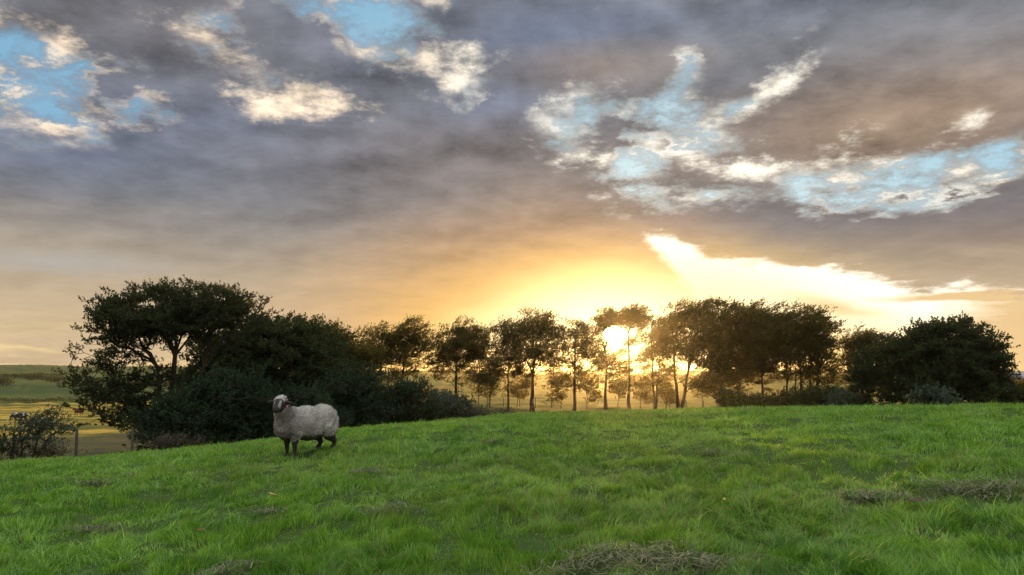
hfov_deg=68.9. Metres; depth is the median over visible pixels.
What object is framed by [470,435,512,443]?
dead grass clump
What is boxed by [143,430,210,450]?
bramble
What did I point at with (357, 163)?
sky
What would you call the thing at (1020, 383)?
shrub
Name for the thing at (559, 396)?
tree
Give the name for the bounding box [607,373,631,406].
tree
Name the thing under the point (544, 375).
hedgerow
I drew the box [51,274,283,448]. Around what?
alder tree
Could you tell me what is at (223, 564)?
dead grass clump
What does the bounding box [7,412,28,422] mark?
cow
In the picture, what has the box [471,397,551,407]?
wire fence
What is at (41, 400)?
hedgerow
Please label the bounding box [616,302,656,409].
beech tree
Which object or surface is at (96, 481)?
dead grass clump
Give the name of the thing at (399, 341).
beech tree
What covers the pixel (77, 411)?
cow
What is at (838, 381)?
hedgerow
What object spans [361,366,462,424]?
bush
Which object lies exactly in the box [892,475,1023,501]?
dead grass clump
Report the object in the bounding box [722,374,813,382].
hedgerow
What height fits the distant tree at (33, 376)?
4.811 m
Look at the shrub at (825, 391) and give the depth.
59.75 m
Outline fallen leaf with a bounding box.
[908,497,921,500]
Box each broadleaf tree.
[167,310,358,440]
[294,313,389,389]
[840,311,1023,405]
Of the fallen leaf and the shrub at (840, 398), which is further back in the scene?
the shrub at (840, 398)
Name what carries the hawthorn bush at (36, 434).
on the ground at (39, 389)
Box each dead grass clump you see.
[56,520,138,535]
[70,477,120,487]
[176,556,277,574]
[244,505,290,512]
[340,466,389,474]
[361,499,427,517]
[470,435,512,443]
[505,535,733,574]
[593,549,773,574]
[693,448,723,455]
[796,487,962,503]
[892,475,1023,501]
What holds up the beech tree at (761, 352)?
on the ground at (39, 389)
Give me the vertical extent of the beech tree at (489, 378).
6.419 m
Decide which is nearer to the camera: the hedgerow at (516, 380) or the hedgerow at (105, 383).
the hedgerow at (516, 380)
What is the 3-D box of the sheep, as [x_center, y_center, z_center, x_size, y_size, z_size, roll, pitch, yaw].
[-3.652,2.429,13.092,0.633,1.129,1.419,-6,-9,44]
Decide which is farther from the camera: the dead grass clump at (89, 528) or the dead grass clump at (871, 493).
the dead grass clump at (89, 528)
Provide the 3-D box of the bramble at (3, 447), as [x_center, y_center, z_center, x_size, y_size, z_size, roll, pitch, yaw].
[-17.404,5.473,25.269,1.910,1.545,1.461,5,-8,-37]
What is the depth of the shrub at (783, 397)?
60.38 m
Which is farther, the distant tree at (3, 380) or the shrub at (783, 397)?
the distant tree at (3, 380)
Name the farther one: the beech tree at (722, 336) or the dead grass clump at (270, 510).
the beech tree at (722, 336)
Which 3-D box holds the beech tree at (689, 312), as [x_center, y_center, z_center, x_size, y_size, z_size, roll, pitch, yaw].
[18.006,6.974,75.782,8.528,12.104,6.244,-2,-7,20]
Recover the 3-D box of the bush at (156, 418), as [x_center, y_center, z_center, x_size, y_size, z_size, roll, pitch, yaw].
[-13.368,5.111,30.805,5.262,4.181,3.946,0,-7,0]
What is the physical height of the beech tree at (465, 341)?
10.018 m
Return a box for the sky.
[0,0,1023,370]
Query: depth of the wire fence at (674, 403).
79.17 m
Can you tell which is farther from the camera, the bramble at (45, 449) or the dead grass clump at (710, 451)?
the bramble at (45, 449)
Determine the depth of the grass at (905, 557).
7.18 m
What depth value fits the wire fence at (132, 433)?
27.87 m
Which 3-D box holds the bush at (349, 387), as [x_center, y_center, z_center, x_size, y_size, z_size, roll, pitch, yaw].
[-7.728,5.588,37.660,5.014,4.630,4.434,0,-7,0]
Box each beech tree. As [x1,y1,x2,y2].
[351,314,445,386]
[414,316,500,395]
[464,349,513,407]
[486,315,541,411]
[503,306,570,411]
[548,314,610,410]
[582,304,635,410]
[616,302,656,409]
[630,316,681,409]
[650,297,731,408]
[680,295,788,395]
[731,302,795,395]
[761,298,851,394]
[827,324,890,403]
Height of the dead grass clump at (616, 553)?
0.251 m
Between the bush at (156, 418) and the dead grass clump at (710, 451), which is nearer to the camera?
the dead grass clump at (710, 451)
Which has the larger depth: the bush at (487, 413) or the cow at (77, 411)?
the cow at (77, 411)
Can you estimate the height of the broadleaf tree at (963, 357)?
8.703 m
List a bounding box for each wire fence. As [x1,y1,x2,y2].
[6,429,141,460]
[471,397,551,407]
[653,398,716,408]
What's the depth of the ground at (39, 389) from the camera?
9.03 m
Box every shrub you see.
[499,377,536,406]
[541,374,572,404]
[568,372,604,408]
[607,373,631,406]
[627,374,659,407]
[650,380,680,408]
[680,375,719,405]
[712,388,766,407]
[720,392,807,407]
[737,382,839,407]
[801,384,857,405]
[822,383,880,406]
[903,381,964,404]
[991,378,1023,403]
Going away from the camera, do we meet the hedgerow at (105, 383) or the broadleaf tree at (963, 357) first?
the broadleaf tree at (963, 357)
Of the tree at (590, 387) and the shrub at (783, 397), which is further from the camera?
the tree at (590, 387)
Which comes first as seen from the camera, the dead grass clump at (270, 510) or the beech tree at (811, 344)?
the dead grass clump at (270, 510)
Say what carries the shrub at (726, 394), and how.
on the ground at (39, 389)
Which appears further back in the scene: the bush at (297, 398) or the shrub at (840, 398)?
the shrub at (840, 398)
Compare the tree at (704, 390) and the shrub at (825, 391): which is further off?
the tree at (704, 390)
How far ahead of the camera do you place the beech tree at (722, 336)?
67.93 m
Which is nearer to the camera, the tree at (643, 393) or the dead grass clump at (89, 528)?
the dead grass clump at (89, 528)
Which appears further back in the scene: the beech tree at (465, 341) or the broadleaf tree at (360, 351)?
the beech tree at (465, 341)
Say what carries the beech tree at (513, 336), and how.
on the ground at (39, 389)
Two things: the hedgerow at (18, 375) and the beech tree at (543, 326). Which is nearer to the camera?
the beech tree at (543, 326)
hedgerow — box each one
[0,372,71,377]
[0,396,96,402]
[51,380,169,386]
[459,375,545,381]
[534,373,614,380]
[617,373,700,380]
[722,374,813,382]
[822,377,853,383]
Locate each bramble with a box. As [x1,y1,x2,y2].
[0,430,29,459]
[7,438,87,458]
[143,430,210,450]
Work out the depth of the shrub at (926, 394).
44.55 m
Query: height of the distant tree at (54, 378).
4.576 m
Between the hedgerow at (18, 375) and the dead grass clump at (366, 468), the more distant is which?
the hedgerow at (18, 375)
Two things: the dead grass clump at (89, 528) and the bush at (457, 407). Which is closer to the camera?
the dead grass clump at (89, 528)
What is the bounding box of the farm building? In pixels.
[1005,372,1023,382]
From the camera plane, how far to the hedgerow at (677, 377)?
339.98 m
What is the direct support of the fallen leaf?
on the grass at (905, 557)
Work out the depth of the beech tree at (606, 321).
72.83 m
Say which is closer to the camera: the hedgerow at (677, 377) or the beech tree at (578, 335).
the beech tree at (578, 335)
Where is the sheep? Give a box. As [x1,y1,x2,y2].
[266,394,338,458]
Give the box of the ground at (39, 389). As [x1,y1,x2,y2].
[0,364,1023,574]
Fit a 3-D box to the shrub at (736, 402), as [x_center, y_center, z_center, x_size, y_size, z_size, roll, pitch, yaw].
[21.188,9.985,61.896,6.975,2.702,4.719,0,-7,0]
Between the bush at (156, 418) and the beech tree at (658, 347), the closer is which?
the bush at (156, 418)
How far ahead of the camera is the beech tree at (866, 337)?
64.64 m
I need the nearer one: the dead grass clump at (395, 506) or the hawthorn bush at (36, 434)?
the dead grass clump at (395, 506)
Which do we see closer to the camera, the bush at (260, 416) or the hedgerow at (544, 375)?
the bush at (260, 416)
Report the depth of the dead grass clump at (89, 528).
7.01 m
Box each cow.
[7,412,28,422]
[72,407,82,415]
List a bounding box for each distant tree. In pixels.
[0,376,14,385]
[23,372,46,379]
[40,375,65,381]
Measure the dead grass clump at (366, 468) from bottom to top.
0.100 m
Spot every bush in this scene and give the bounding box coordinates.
[0,403,87,457]
[116,361,261,452]
[183,359,281,446]
[248,373,359,438]
[313,354,403,427]
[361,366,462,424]
[420,385,489,420]
[474,404,526,416]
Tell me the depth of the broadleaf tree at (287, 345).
38.68 m
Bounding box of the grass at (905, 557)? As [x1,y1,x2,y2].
[0,400,1023,574]
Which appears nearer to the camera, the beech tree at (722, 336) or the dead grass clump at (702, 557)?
the dead grass clump at (702, 557)

